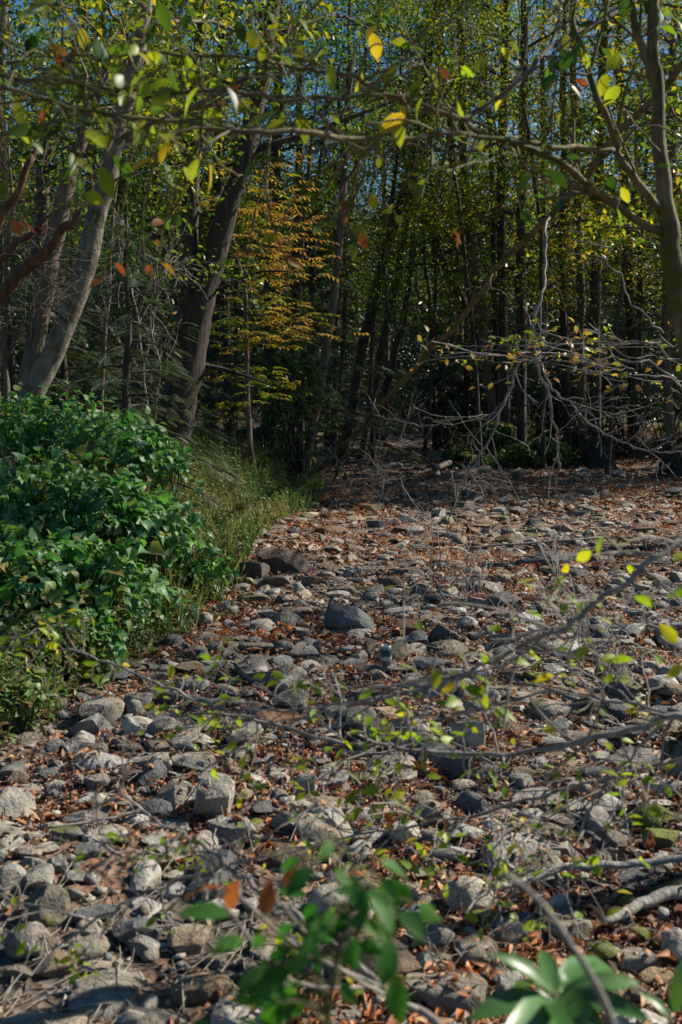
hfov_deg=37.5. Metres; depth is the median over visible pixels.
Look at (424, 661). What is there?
rock
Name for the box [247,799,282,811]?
rock
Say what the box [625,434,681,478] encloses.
stump
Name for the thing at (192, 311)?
tree
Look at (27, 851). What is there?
rock
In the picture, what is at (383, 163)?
tree
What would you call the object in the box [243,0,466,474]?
tree
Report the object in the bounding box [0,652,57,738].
leafy bush
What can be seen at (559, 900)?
rock
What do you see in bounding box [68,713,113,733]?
rock
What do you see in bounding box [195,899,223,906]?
rock
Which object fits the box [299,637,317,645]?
rock
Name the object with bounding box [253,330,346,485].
rhododendron
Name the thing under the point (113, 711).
rock
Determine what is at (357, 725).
rock
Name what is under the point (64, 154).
tree
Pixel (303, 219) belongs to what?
tree
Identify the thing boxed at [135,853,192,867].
rock
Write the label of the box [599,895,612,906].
rock
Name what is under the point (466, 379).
hemlock
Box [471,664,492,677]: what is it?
rock
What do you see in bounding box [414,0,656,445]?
tree
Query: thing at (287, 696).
rock
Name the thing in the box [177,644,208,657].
rock
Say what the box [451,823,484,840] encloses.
rock
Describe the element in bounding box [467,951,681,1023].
rhododendron
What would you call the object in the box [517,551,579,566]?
rock
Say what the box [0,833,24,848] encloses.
rock
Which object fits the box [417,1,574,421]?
tree
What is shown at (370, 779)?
rock
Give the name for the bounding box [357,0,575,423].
tree
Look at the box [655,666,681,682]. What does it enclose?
rock
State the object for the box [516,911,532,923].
rock
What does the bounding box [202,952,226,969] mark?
rock
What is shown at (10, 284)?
branch
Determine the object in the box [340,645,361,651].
rock
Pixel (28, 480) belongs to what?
leafy bush
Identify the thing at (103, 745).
rock
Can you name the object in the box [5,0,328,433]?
tree
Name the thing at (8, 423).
leafy bush
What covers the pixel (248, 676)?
rock
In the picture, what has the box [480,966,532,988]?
rock
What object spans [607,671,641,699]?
rock
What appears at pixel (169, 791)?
rock
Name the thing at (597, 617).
twiggy shrub
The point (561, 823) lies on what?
rock
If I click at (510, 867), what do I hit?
rock
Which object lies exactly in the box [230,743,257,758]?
rock
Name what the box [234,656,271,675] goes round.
rock
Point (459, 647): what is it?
rock
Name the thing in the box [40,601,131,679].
leafy bush
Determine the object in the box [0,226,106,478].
hemlock
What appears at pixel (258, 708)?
rock
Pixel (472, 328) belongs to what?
tree
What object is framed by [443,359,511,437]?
rhododendron
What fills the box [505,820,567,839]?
rock
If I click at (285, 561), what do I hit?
rock
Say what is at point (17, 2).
sky
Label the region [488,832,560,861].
rock
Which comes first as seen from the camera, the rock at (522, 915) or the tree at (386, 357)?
the rock at (522, 915)
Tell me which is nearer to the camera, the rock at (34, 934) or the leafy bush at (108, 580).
the rock at (34, 934)
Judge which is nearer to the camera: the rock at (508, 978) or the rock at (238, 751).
the rock at (508, 978)
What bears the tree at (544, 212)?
on the ground
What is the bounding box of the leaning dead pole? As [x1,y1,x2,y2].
[316,59,681,486]
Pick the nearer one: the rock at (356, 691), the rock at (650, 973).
the rock at (650, 973)
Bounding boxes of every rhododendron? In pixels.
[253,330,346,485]
[410,350,482,449]
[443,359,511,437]
[448,450,488,467]
[466,420,529,455]
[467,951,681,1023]
[502,437,581,466]
[509,357,589,435]
[547,364,630,440]
[586,356,678,457]
[630,334,681,465]
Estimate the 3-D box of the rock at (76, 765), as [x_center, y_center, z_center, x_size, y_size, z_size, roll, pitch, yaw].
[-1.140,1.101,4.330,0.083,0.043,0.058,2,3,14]
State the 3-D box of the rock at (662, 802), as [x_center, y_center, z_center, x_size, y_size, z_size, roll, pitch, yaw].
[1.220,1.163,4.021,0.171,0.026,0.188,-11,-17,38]
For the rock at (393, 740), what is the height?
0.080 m
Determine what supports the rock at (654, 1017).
on the ground
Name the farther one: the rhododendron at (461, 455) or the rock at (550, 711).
the rhododendron at (461, 455)
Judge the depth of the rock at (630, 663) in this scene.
6.09 m
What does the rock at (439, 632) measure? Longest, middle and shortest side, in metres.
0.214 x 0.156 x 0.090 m
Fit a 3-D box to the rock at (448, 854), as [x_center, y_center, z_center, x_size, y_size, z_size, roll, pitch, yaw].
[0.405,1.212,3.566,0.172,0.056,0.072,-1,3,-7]
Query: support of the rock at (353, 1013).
on the ground
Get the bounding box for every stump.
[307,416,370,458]
[549,427,642,470]
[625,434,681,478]
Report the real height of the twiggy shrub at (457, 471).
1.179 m
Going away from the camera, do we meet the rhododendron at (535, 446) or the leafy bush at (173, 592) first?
the leafy bush at (173, 592)
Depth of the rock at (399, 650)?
6.01 m
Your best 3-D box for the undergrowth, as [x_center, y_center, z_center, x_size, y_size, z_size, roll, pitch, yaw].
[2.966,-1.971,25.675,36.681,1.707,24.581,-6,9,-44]
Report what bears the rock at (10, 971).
on the ground
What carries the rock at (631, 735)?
on the ground
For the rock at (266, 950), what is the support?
on the ground
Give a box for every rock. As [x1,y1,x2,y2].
[0,787,35,821]
[0,819,25,835]
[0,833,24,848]
[0,863,25,892]
[2,966,33,979]
[3,921,50,959]
[7,769,32,784]
[14,784,45,799]
[14,844,42,858]
[15,728,38,745]
[21,856,47,869]
[22,884,70,926]
[23,863,53,888]
[24,831,47,842]
[26,719,51,735]
[32,948,72,977]
[38,821,63,832]
[46,779,64,791]
[47,854,67,873]
[51,708,67,719]
[51,826,82,842]
[61,870,94,882]
[62,730,95,754]
[62,809,114,827]
[65,687,99,695]
[65,887,86,899]
[66,933,110,963]
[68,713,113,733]
[68,761,84,772]
[70,904,117,924]
[71,792,109,805]
[75,750,132,771]
[76,917,102,936]
[77,694,124,723]
[77,824,89,832]
[81,824,127,843]
[84,773,109,791]
[88,742,108,752]
[89,690,111,699]
[110,742,140,748]
[112,916,161,945]
[121,716,152,737]
[125,634,134,647]
[126,660,141,667]
[126,699,142,715]
[126,935,160,956]
[129,798,172,816]
[129,897,161,916]
[130,859,161,891]
[131,647,157,657]
[131,752,168,765]
[135,625,157,640]
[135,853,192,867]
[138,756,166,785]
[141,831,179,852]
[142,739,171,751]
[143,672,168,679]
[145,680,172,686]
[145,710,175,720]
[148,716,183,733]
[149,689,187,702]
[153,638,163,645]
[157,779,195,810]
[162,817,198,830]
[163,634,183,648]
[166,924,209,955]
[167,732,214,750]
[170,678,209,692]
[170,752,218,770]
[170,974,237,1004]
[175,661,204,671]
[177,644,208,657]
[180,717,222,732]
[184,830,221,862]
[184,849,236,899]
[190,649,207,661]
[194,771,234,817]
[195,631,219,644]
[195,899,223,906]
[196,698,222,708]
[199,919,211,927]
[201,660,236,667]
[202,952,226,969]
[207,816,256,844]
[210,991,262,1023]
[214,670,230,683]
[215,683,239,696]
[221,643,240,657]
[226,721,264,743]
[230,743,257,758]
[234,654,270,662]
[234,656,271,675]
[236,704,270,714]
[237,592,269,601]
[239,561,269,578]
[239,642,274,651]
[240,773,265,783]
[241,671,272,683]
[246,888,261,906]
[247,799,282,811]
[249,942,277,962]
[251,709,300,730]
[255,548,313,574]
[255,841,314,868]
[264,688,308,713]
[265,576,293,586]
[267,765,295,780]
[268,671,297,690]
[272,610,302,624]
[273,773,289,786]
[277,606,312,614]
[277,811,298,831]
[278,663,306,679]
[280,933,300,956]
[288,798,309,810]
[289,642,320,657]
[290,801,353,845]
[292,627,320,631]
[292,773,315,797]
[294,582,304,592]
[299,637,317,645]
[299,660,323,672]
[301,575,324,584]
[302,656,334,670]
[305,795,354,813]
[306,883,373,923]
[307,924,420,979]
[311,753,329,762]
[315,525,347,533]
[315,769,348,787]
[316,760,349,773]
[324,602,375,631]
[326,861,371,888]
[327,586,356,594]
[329,538,343,544]
[330,1005,361,1023]
[332,707,348,720]
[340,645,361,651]
[342,569,361,577]
[345,706,376,727]
[346,807,381,822]
[348,628,371,638]
[348,688,383,696]
[348,840,371,859]
[349,767,388,783]
[351,650,367,660]
[353,717,394,743]
[353,830,387,842]
[355,663,379,671]
[364,669,388,679]
[367,751,407,774]
[372,643,410,660]
[373,706,397,719]
[377,576,400,587]
[377,695,397,705]
[378,663,412,670]
[383,798,400,808]
[384,1013,407,1023]
[387,820,421,844]
[390,735,412,747]
[393,619,417,636]
[393,718,435,736]
[396,768,416,781]
[396,904,428,925]
[404,882,425,898]
[405,630,427,644]
[405,971,487,1017]
[406,582,435,596]
[406,656,452,668]
[408,668,462,699]
[409,799,451,828]
[413,735,454,760]
[417,829,443,846]
[417,951,451,971]
[423,923,454,948]
[425,747,470,779]
[427,639,467,653]
[428,625,459,641]
[431,846,476,860]
[439,587,457,598]
[441,876,494,913]
[443,699,464,712]
[447,779,477,789]
[451,718,476,722]
[451,721,484,749]
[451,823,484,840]
[452,934,499,966]
[454,791,489,813]
[456,678,480,701]
[463,652,492,659]
[463,700,481,711]
[464,580,503,592]
[470,763,502,777]
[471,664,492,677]
[472,909,507,925]
[479,818,503,830]
[480,689,500,703]
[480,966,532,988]
[486,708,506,721]
[486,838,518,872]
[486,917,532,946]
[487,591,521,609]
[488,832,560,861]
[489,633,516,646]
[490,652,520,662]
[492,718,521,735]
[495,971,522,993]
[499,1018,508,1023]
[501,766,536,773]
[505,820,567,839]
[506,687,544,699]
[509,773,534,788]
[510,788,569,805]
[510,855,566,886]
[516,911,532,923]
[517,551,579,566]
[522,672,548,681]
[524,637,547,655]
[526,697,557,717]
[527,755,551,767]
[528,728,560,737]
[534,718,568,731]
[535,601,559,613]
[541,812,580,829]
[545,918,592,945]
[548,639,562,646]
[548,893,573,908]
[551,777,591,795]
[551,841,579,858]
[554,639,581,659]
[554,908,578,919]
[555,702,576,714]
[559,730,593,741]
[562,676,590,686]
[563,568,590,576]
[564,799,582,812]
[568,584,585,592]
[573,698,595,714]
[575,766,618,778]
[582,850,614,877]
[583,800,612,835]
[585,638,615,647]
[586,940,616,963]
[587,653,603,662]
[595,656,631,677]
[596,829,627,850]
[598,794,628,813]
[599,698,630,721]
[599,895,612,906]
[603,725,641,741]
[603,847,627,861]
[604,781,629,796]
[604,1008,667,1023]
[606,746,660,769]
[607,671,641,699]
[608,906,633,933]
[614,549,639,557]
[616,866,665,890]
[616,947,657,973]
[617,895,636,906]
[623,715,681,730]
[627,647,655,654]
[627,656,637,667]
[628,799,671,805]
[631,927,649,940]
[632,803,673,828]
[634,660,660,672]
[639,966,673,986]
[641,828,680,849]
[642,778,681,796]
[649,937,660,947]
[650,877,681,892]
[651,705,670,710]
[651,851,668,866]
[653,620,669,638]
[654,683,681,698]
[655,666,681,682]
[660,927,681,963]
[666,702,681,712]
[668,651,681,657]
[669,621,681,629]
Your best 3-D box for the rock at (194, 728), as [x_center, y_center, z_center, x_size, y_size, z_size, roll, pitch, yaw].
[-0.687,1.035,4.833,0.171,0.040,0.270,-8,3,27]
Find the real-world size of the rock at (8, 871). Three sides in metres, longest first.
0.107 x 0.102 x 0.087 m
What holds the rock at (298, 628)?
on the ground
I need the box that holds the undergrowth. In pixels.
[0,409,681,750]
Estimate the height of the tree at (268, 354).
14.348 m
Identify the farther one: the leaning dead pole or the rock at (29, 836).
the leaning dead pole
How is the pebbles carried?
on the ground
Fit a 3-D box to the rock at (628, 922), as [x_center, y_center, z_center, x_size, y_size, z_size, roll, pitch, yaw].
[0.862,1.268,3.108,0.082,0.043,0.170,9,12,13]
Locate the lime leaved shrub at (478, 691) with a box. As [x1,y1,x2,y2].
[0,527,681,973]
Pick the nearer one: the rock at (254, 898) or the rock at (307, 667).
the rock at (254, 898)
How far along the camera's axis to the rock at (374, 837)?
3.67 m
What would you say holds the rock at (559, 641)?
on the ground
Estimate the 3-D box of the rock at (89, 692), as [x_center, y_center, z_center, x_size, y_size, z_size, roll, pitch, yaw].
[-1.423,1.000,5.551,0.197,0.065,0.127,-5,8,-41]
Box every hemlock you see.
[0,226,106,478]
[0,232,181,477]
[1,39,236,444]
[41,217,246,528]
[57,3,261,422]
[76,0,406,450]
[234,94,430,466]
[276,140,421,432]
[393,138,547,444]
[490,134,625,420]
[546,24,681,429]
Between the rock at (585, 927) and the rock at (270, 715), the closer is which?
the rock at (585, 927)
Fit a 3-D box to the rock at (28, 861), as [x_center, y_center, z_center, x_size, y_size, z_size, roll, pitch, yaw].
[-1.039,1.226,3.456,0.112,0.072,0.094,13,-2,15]
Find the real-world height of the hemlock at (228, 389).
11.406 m
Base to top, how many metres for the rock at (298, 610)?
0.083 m
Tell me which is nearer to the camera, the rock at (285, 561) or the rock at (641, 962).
the rock at (641, 962)
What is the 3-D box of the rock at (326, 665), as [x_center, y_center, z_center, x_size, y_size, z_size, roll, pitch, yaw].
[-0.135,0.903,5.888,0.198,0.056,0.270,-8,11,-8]
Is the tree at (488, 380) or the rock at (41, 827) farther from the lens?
the tree at (488, 380)
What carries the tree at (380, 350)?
on the ground
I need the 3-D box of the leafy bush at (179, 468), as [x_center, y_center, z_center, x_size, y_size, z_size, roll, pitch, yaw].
[-1.520,-0.076,8.404,0.608,1.455,0.550,-4,7,-29]
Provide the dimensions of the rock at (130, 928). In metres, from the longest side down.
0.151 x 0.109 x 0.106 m
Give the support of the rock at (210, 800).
on the ground
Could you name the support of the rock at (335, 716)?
on the ground
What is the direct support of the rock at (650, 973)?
on the ground
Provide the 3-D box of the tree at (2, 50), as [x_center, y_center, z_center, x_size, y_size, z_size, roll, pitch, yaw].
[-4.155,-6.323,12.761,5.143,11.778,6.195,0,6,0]
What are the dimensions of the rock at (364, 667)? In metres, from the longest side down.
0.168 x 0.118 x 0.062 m
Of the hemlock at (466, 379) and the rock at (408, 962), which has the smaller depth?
the rock at (408, 962)
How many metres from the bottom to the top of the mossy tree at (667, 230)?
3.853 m
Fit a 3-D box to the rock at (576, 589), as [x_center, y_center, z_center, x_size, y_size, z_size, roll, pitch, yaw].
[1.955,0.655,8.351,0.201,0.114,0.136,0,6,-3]
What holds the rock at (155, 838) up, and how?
on the ground
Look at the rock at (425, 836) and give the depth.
3.65 m
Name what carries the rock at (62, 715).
on the ground
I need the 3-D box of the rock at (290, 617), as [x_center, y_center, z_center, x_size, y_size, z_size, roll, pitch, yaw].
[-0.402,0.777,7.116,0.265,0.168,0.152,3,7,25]
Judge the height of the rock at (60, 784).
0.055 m
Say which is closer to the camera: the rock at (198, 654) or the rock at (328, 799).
the rock at (328, 799)
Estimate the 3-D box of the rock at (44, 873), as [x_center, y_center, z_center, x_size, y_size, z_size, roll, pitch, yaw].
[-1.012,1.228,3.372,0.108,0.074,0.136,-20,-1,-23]
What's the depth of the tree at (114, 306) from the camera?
23.50 m
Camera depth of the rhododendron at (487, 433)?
24.20 m
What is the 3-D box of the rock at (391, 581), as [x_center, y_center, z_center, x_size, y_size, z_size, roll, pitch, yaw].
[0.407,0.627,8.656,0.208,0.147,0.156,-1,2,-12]
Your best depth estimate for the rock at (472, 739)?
4.53 m
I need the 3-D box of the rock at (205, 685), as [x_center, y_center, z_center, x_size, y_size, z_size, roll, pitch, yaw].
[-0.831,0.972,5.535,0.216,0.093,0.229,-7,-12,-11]
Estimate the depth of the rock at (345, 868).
3.43 m
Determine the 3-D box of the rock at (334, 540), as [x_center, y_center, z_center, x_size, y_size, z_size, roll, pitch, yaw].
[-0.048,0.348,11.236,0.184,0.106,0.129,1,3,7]
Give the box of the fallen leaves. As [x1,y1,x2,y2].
[0,424,681,1023]
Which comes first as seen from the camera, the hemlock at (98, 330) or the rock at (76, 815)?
the rock at (76, 815)
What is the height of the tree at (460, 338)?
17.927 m
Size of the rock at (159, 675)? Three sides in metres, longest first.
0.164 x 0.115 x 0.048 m
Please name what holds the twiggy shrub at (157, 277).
on the ground
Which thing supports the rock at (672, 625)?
on the ground
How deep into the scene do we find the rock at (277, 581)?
8.66 m
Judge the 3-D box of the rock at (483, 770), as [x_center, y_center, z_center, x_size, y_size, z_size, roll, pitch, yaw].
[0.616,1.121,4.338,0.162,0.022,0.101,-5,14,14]
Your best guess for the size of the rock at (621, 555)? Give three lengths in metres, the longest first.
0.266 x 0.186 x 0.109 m
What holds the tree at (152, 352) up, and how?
on the ground
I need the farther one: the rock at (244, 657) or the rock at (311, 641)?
the rock at (311, 641)
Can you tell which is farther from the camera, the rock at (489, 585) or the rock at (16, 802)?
the rock at (489, 585)
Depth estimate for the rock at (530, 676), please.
5.63 m
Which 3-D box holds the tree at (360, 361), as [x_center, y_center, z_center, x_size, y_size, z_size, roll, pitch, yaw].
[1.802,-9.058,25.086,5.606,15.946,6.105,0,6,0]
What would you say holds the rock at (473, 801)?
on the ground
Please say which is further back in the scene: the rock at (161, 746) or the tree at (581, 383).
the tree at (581, 383)
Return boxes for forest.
[1,0,681,430]
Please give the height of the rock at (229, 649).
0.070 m
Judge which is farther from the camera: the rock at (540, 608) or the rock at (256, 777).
the rock at (540, 608)
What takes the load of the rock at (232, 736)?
on the ground
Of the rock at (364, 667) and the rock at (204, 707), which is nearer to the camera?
the rock at (204, 707)
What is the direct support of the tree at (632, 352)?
on the ground
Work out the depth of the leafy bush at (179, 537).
7.36 m
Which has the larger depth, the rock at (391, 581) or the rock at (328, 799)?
the rock at (391, 581)
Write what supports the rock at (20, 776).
on the ground
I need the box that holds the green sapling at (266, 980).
[177,832,442,1023]
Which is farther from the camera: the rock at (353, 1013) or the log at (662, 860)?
the log at (662, 860)
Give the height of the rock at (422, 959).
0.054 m
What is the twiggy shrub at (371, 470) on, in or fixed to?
on the ground
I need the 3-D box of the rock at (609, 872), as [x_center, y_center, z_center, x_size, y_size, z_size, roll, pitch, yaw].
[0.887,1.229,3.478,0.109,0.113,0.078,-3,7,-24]
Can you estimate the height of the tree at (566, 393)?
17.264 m
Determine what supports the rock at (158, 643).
on the ground
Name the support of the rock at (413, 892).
on the ground
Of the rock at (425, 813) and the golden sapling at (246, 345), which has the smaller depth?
the rock at (425, 813)
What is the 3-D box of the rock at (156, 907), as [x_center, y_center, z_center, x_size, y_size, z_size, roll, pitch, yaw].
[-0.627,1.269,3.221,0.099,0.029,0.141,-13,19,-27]
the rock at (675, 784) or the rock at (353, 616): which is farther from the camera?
the rock at (353, 616)
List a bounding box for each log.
[432,445,488,470]
[489,844,681,890]
[601,885,681,925]
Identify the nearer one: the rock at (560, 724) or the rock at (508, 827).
the rock at (508, 827)
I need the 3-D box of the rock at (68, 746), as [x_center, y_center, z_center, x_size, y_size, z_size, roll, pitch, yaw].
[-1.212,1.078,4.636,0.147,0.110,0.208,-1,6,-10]
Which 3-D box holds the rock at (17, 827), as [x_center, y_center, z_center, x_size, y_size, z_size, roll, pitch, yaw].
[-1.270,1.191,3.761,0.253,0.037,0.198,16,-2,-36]
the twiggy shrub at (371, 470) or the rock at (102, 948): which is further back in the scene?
the twiggy shrub at (371, 470)
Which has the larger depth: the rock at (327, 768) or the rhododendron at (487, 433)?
the rhododendron at (487, 433)
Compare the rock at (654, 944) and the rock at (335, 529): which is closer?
the rock at (654, 944)
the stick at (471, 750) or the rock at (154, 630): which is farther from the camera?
the rock at (154, 630)
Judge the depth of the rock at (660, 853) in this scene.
3.55 m
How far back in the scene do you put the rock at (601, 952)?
2.89 m
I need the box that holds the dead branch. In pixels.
[362,214,681,578]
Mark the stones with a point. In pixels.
(126, 990)
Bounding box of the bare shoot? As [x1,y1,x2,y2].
[0,735,441,1023]
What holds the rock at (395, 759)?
on the ground
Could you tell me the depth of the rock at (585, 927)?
3.01 m
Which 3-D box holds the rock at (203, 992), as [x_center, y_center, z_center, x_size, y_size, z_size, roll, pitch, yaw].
[-0.373,1.323,2.767,0.192,0.085,0.081,0,6,-4]
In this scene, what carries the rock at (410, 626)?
on the ground
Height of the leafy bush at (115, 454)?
1.421 m
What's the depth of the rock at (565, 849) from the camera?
3.57 m
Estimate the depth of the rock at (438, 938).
3.00 m
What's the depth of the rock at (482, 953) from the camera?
2.90 m
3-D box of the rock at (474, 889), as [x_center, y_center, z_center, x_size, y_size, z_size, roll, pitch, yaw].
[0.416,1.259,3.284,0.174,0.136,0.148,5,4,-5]
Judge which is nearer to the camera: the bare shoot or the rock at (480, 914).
the bare shoot
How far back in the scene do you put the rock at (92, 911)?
3.15 m
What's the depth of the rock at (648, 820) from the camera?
3.85 m
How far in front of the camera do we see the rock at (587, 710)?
5.22 m
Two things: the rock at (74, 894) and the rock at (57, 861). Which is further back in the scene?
the rock at (57, 861)
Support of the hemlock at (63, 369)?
on the ground
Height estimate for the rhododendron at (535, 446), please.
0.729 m
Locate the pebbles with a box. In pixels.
[0,570,681,1023]
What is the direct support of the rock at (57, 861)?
on the ground
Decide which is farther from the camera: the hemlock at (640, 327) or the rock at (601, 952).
the hemlock at (640, 327)
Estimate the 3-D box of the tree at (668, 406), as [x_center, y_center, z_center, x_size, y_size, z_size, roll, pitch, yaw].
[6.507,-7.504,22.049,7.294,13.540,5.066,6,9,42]
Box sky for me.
[5,0,681,275]
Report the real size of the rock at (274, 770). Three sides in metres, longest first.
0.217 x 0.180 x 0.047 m
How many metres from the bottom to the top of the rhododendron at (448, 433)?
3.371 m
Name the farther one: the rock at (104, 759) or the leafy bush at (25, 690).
the leafy bush at (25, 690)
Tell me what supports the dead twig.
on the ground
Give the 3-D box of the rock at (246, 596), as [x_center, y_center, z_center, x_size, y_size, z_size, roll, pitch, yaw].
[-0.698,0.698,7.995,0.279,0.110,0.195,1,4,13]
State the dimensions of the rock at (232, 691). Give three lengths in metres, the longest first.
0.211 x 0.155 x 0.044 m
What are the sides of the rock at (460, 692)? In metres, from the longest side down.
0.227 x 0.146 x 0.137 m
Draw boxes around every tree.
[0,0,222,414]
[0,0,263,475]
[0,0,301,447]
[0,0,399,467]
[0,0,681,359]
[2,0,246,460]
[2,1,216,405]
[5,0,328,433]
[6,0,187,422]
[7,1,246,412]
[48,0,266,408]
[66,1,290,418]
[124,0,352,437]
[131,0,548,475]
[168,0,329,430]
[174,0,402,459]
[198,0,413,457]
[209,0,423,430]
[235,0,470,465]
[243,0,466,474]
[247,0,424,433]
[287,0,493,466]
[309,0,509,458]
[310,0,527,450]
[312,0,496,458]
[328,1,446,440]
[335,0,542,429]
[339,0,579,465]
[340,0,531,459]
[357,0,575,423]
[363,11,495,448]
[383,0,535,442]
[393,0,633,443]
[409,0,667,469]
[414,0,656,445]
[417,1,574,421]
[468,0,660,419]
[481,0,664,448]
[495,0,681,451]
[495,0,681,452]
[497,0,681,475]
[506,0,681,434]
[510,0,681,437]
[522,0,681,268]
[589,0,681,333]
[634,45,681,298]
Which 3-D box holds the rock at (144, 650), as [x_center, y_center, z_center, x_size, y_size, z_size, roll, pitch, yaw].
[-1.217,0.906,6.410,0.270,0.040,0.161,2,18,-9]
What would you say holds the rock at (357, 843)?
on the ground
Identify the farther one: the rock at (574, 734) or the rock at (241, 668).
the rock at (241, 668)
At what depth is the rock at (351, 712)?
4.83 m
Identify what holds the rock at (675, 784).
on the ground
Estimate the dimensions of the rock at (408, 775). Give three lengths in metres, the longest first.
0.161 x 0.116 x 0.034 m
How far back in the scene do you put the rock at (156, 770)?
4.25 m
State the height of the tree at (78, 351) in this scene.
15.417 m
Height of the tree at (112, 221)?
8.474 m
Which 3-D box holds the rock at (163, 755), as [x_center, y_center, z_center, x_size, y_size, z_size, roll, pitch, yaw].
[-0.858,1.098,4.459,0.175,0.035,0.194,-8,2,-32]
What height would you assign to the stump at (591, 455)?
1.246 m
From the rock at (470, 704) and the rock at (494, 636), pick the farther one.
the rock at (494, 636)
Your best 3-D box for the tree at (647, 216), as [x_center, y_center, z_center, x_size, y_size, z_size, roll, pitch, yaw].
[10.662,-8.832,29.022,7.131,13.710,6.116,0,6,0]
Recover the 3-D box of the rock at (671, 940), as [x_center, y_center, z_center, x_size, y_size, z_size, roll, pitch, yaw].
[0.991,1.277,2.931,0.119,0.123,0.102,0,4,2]
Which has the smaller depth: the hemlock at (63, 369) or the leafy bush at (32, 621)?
the leafy bush at (32, 621)
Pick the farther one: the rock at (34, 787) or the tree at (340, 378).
the tree at (340, 378)
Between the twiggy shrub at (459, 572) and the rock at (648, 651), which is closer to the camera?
the rock at (648, 651)
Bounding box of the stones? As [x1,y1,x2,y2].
[0,428,681,1023]
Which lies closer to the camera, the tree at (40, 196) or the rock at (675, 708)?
the rock at (675, 708)
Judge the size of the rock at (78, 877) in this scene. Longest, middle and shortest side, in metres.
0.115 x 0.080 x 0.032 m
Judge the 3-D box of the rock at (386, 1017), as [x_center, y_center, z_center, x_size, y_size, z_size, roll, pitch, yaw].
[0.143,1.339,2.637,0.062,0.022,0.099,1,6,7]
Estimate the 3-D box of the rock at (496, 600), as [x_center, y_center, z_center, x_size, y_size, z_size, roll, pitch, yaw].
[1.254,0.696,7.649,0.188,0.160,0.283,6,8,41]
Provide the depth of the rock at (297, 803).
3.87 m
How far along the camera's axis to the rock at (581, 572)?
9.07 m
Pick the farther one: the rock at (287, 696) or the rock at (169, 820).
the rock at (287, 696)
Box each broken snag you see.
[0,139,43,233]
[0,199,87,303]
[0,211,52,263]
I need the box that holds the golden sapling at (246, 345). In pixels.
[154,149,367,486]
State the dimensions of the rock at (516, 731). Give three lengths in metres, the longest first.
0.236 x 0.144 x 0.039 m
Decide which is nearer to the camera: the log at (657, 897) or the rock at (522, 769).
the log at (657, 897)
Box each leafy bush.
[0,381,74,520]
[0,444,114,550]
[0,521,95,624]
[0,602,110,687]
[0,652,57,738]
[2,380,147,495]
[10,520,175,631]
[16,466,179,576]
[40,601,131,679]
[50,404,184,560]
[91,479,213,587]
[107,563,196,636]
[116,416,200,585]
[153,536,239,599]
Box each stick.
[46,804,142,829]
[81,833,123,856]
[346,741,414,754]
[426,730,493,765]
[466,536,603,547]
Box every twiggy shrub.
[0,128,130,472]
[52,176,207,489]
[292,435,424,502]
[359,452,504,511]
[385,477,505,605]
[410,230,681,403]
[477,510,681,682]
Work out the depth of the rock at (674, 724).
5.01 m
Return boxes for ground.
[0,280,681,1023]
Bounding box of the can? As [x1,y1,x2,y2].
[380,644,391,666]
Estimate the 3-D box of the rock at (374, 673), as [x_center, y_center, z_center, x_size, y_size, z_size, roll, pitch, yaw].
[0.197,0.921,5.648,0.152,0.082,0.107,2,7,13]
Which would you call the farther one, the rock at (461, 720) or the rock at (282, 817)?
the rock at (461, 720)
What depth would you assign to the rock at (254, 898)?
3.28 m
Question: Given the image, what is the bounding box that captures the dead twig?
[502,871,616,1023]
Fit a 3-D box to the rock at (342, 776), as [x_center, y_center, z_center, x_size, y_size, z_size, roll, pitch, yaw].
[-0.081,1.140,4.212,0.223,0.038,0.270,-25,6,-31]
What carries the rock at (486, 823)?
on the ground
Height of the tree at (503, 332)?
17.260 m
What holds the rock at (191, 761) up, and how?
on the ground
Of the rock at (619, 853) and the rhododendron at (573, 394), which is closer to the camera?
the rock at (619, 853)
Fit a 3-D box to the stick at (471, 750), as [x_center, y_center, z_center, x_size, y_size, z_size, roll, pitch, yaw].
[0.520,1.047,4.460,0.037,0.055,0.415,-5,8,-36]
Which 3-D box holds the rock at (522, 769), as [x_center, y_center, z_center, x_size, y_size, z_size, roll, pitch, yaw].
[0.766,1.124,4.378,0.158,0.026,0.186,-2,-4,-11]
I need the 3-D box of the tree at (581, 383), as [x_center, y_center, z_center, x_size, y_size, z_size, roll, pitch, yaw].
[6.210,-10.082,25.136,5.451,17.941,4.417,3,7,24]
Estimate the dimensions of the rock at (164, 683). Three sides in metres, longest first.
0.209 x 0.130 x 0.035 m
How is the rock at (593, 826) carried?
on the ground
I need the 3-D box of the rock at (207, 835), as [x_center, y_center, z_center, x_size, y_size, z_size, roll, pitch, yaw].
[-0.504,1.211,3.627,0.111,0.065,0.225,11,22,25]
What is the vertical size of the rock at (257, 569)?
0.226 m
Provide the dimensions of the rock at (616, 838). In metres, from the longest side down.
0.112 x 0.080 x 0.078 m
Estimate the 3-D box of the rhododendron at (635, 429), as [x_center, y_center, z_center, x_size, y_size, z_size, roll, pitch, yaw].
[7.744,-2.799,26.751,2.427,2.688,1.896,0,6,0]
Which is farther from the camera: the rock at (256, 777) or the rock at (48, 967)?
the rock at (256, 777)
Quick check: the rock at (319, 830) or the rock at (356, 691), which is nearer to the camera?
the rock at (319, 830)
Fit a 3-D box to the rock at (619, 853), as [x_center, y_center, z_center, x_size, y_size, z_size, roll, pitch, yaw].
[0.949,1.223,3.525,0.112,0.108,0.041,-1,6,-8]
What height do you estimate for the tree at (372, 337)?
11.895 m
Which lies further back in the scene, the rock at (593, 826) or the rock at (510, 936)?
the rock at (593, 826)
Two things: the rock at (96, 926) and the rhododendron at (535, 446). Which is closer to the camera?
the rock at (96, 926)
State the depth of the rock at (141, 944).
2.99 m

